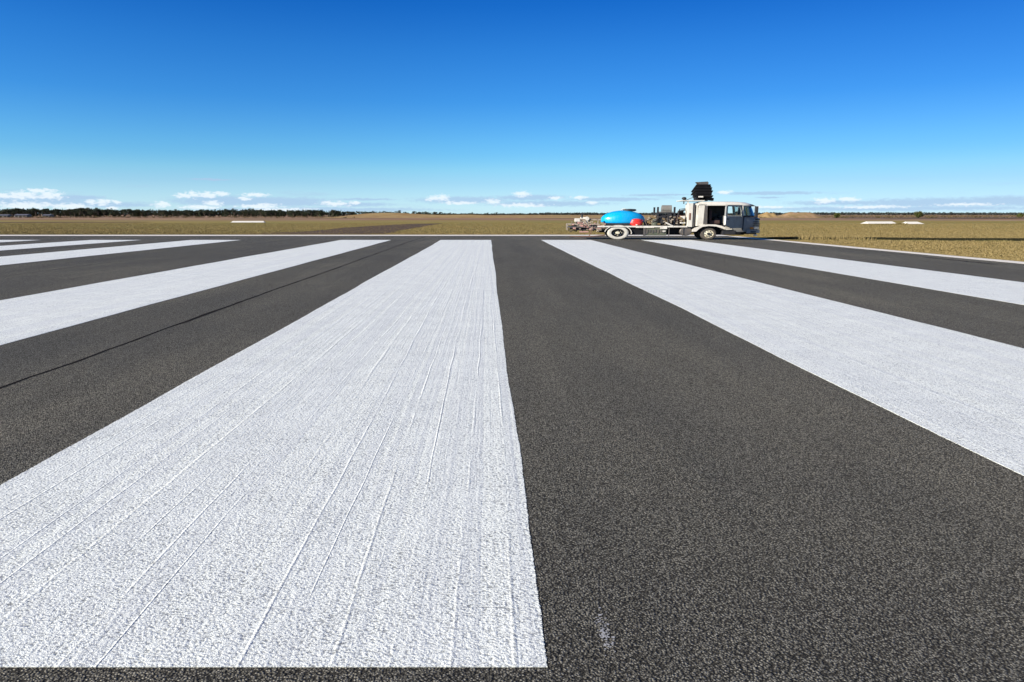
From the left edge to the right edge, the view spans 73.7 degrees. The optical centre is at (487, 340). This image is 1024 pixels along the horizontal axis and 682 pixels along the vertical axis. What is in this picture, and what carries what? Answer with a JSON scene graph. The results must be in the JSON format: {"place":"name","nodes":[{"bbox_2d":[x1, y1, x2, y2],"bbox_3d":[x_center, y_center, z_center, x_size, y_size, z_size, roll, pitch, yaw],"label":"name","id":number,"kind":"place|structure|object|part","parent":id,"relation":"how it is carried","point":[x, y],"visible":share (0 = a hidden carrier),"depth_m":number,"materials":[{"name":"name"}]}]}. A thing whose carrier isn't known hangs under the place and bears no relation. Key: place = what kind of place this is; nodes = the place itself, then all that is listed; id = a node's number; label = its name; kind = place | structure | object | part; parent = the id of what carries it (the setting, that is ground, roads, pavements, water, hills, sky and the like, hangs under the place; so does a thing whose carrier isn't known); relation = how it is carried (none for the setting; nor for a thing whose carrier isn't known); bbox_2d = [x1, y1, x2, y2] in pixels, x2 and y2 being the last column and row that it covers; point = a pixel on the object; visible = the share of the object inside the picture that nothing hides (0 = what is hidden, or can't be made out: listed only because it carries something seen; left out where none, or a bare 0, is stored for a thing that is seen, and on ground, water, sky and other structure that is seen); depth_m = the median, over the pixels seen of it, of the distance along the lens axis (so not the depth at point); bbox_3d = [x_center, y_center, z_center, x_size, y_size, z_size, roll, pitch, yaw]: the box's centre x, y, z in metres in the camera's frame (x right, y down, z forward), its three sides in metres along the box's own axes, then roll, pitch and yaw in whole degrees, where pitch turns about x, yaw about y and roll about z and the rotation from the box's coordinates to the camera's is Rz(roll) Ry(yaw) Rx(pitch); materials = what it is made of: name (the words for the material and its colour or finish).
{"place":"outdoors","nodes":[
{"label":"outdoors","id":0,"kind":"place"},
{"bbox_2d":[324,213,647,217],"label":"flat grass field","id":1,"kind":"structure","parent":0,"point":[388,215],"depth_m":315.14,"materials":[{"name":"green plant"}]},
{"bbox_2d":[0,214,1023,261],"bbox_3d":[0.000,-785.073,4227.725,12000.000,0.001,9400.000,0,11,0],"label":"ground","id":2,"kind":"structure","parent":0,"point":[286,219],"depth_m":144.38,"materials":[{"name":"brown plant"}]},
{"bbox_2d":[0,214,12,216],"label":"shed","id":3,"kind":"structure","parent":2,"relation":"on","point":[6,215],"depth_m":351.84,"materials":[{"name":"metal"}]},
{"bbox_2d":[12,208,20,213],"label":"gum tree","id":4,"kind":"object","parent":2,"relation":"on","point":[14,211],"visible":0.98,"depth_m":393.48,"materials":[{"name":"green plant"}]},
{"bbox_2d":[14,214,31,217],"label":"shed","id":5,"kind":"structure","parent":2,"relation":"on","point":[25,215],"depth_m":344.41,"materials":[{"name":"metal"}]},
{"bbox_2d":[42,214,53,216],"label":"shed","id":6,"kind":"structure","parent":2,"relation":"on","point":[47,215],"depth_m":355.31,"materials":[{"name":"metal"}]},
{"bbox_2d":[0,222,124,222],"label":"bare soil","id":7,"kind":"structure","parent":2,"relation":"on","point":[60,222],"depth_m":143.24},
{"bbox_2d":[76,208,85,213],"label":"gum tree","id":8,"kind":"object","parent":2,"relation":"on","point":[79,210],"visible":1,"depth_m":390.90,"materials":[{"name":"green plant"}]},
{"bbox_2d":[124,209,132,214],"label":"gum tree","id":9,"kind":"object","parent":2,"relation":"on","point":[126,210],"visible":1,"depth_m":393.15,"materials":[{"name":"green plant"}]},
{"bbox_2d":[0,207,344,216],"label":"wood","id":10,"kind":"object","parent":2,"relation":"on","point":[137,214],"visible":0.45,"depth_m":419.10,"materials":[{"name":"green plant"}]},
{"bbox_2d":[0,215,354,217],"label":"scrub","id":11,"kind":"object","parent":2,"relation":"on","point":[254,216],"visible":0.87,"depth_m":326.15,"materials":[{"name":"green plant"}]},
{"bbox_2d":[231,221,263,222],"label":"gable marker","id":12,"kind":"object","parent":2,"relation":"on","point":[247,221],"visible":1,"depth_m":140.64,"materials":[{"name":"metal"}]},
{"bbox_2d":[243,208,251,216],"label":"gum tree","id":13,"kind":"object","parent":2,"relation":"on","point":[247,212],"visible":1,"depth_m":388.30,"materials":[{"name":"green plant"}]},
{"bbox_2d":[248,223,440,233],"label":"bare soil","id":14,"kind":"structure","parent":2,"relation":"on","point":[383,228],"depth_m":74.13,"materials":[{"name":"brown soil"}]},
{"bbox_2d":[330,211,444,215],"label":"wood","id":15,"kind":"object","parent":2,"relation":"on","point":[391,211],"visible":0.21,"depth_m":485.79,"materials":[{"name":"green plant"}]},
{"bbox_2d":[0,235,1023,681],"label":"runway","id":16,"kind":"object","parent":2,"relation":"on","point":[708,501],"visible":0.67,"depth_m":4.91,"materials":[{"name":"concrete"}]},
{"bbox_2d":[0,240,31,241],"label":"painted stripe","id":17,"kind":"object","parent":16,"relation":"on","point":[13,240],"visible":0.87,"depth_m":45.65,"materials":[{"name":"paint"}]},
{"bbox_2d":[0,240,133,250],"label":"painted stripe","id":18,"kind":"object","parent":16,"relation":"on","point":[24,246],"visible":0.99,"depth_m":39.67,"materials":[{"name":"paint"}]},
{"bbox_2d":[0,240,235,264],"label":"painted stripe","id":19,"kind":"object","parent":16,"relation":"on","point":[16,259],"visible":0.99,"depth_m":32.28,"materials":[{"name":"paint"}]},
{"bbox_2d":[0,240,388,344],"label":"painted stripe","id":20,"kind":"object","parent":16,"relation":"on","point":[24,317],"visible":1,"depth_m":15.63,"materials":[{"name":"paint"}]},
{"bbox_2d":[0,236,424,387],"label":"paving joint","id":21,"kind":"object","parent":16,"relation":"on","point":[178,324],"visible":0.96,"depth_m":11.17,"materials":[{"name":"black"}]},
{"bbox_2d":[0,240,547,666],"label":"painted stripe","id":22,"kind":"object","parent":16,"relation":"on","point":[338,481],"visible":1,"depth_m":4.07,"materials":[{"name":"paint"}]},
{"bbox_2d":[0,235,727,235],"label":"end line","id":23,"kind":"object","parent":16,"relation":"on","point":[337,235],"visible":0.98,"depth_m":56.23,"materials":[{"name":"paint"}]},
{"bbox_2d":[594,607,615,657],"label":"paint specks","id":24,"kind":"object","parent":16,"relation":"on","point":[603,635],"visible":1,"depth_m":2.88,"materials":[{"name":"white paint"}]},
{"bbox_2d":[566,181,759,239],"bbox_3d":[12.246,-9.070,47.539,13.381,3.969,4.596,1,11,5],"label":"marking truck","id":25,"kind":"object","parent":16,"relation":"on","point":[707,220],"visible":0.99,"depth_m":47.27,"materials":[{"name":"metal"}]},
{"bbox_2d":[630,219,642,225],"bbox_3d":[10.346,-8.246,47.557,0.948,0.540,0.527,1,11,5],"label":"drink cooler","id":26,"kind":"object","parent":25,"relation":"on","point":[636,222],"visible":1,"depth_m":47.38,"materials":[{"name":"red plastic"}]},
{"bbox_3d":[16.539,-8.354,45.848,2.302,1.532,0.160,-9,14,-41],"label":"door","id":27,"kind":"part","parent":25,"relation":"part of","materials":[{"name":"silver metal"}]},
{"bbox_2d":[542,240,1023,475],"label":"painted stripe","id":28,"kind":"object","parent":16,"relation":"on","point":[964,390],"visible":1,"depth_m":9.01,"materials":[{"name":"paint"}]},
{"bbox_2d":[644,240,1023,304],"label":"painted stripe","id":29,"kind":"object","parent":16,"relation":"on","point":[996,289],"visible":1,"depth_m":20.70,"materials":[{"name":"paint"}]},
{"bbox_2d":[730,236,1023,263],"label":"edge line","id":30,"kind":"object","parent":16,"relation":"on","point":[894,251],"visible":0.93,"depth_m":32.28,"materials":[{"name":"paint"}]},
{"bbox_2d":[778,242,1005,264],"bbox_3d":[18.147,-4.504,33.746,0.240,0.001,20.000,0,11,0],"label":"paving joint","id":31,"kind":"object","parent":16,"relation":"on","point":[902,254],"visible":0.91,"depth_m":29.55,"materials":[{"name":"black"}]},
{"bbox_2d":[437,212,1023,214],"bbox_3d":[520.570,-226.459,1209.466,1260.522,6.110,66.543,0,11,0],"label":"wood","id":32,"kind":"object","parent":2,"relation":"on","point":[864,213],"visible":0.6,"depth_m":1189.29,"materials":[{"name":"green plant"}]},
{"bbox_2d":[790,234,876,239],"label":"grass","id":33,"kind":"structure","parent":2,"relation":"on","point":[839,237],"depth_m":48.53,"materials":[{"name":"plant"}]},
{"bbox_2d":[860,221,894,223],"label":"gable marker","id":34,"kind":"object","parent":2,"relation":"on","point":[878,222],"visible":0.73,"depth_m":123.41,"materials":[{"name":"metal"}]},
{"bbox_2d":[759,215,1023,217],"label":"scrub","id":35,"kind":"object","parent":2,"relation":"on","point":[928,216],"visible":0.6,"depth_m":386.38,"materials":[{"name":"green plant"}]},
{"bbox_2d":[767,236,1023,240],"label":"grass","id":36,"kind":"structure","parent":2,"relation":"on","point":[930,238],"depth_m":47.81,"materials":[{"name":"plant"}]},
{"bbox_2d":[903,222,922,223],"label":"gable marker","id":37,"kind":"object","parent":2,"relation":"on","point":[913,222],"visible":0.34,"depth_m":120.32,"materials":[{"name":"metal"}]},
{"bbox_2d":[833,217,1022,218],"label":"bare soil","id":38,"kind":"structure","parent":2,"relation":"on","point":[930,218],"depth_m":268.57,"materials":[{"name":"brown soil"}]},
{"bbox_2d":[914,211,922,217],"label":"bush","id":39,"kind":"object","parent":38,"relation":"on","point":[918,214],"visible":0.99,"depth_m":299.29,"materials":[{"name":"green plant"}]},
{"bbox_2d":[886,239,1023,240],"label":"furrow","id":40,"kind":"structure","parent":2,"relation":"on","point":[968,240],"depth_m":46.33,"materials":[{"name":"soil"}]},
{"bbox_2d":[0,0,1023,213],"label":"sky","id":41,"kind":"structure","parent":0,"point":[444,106],"materials":[{"name":"blue"}]},
{"bbox_2d":[758,212,777,217],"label":"hill","id":42,"kind":"structure","parent":0,"point":[766,215],"depth_m":319.26,"materials":[{"name":"beige sand"}]},
{"bbox_2d":[771,212,825,217],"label":"hill","id":43,"kind":"structure","parent":0,"point":[799,215],"depth_m":289.69,"materials":[{"name":"beige sand"}]}
]}

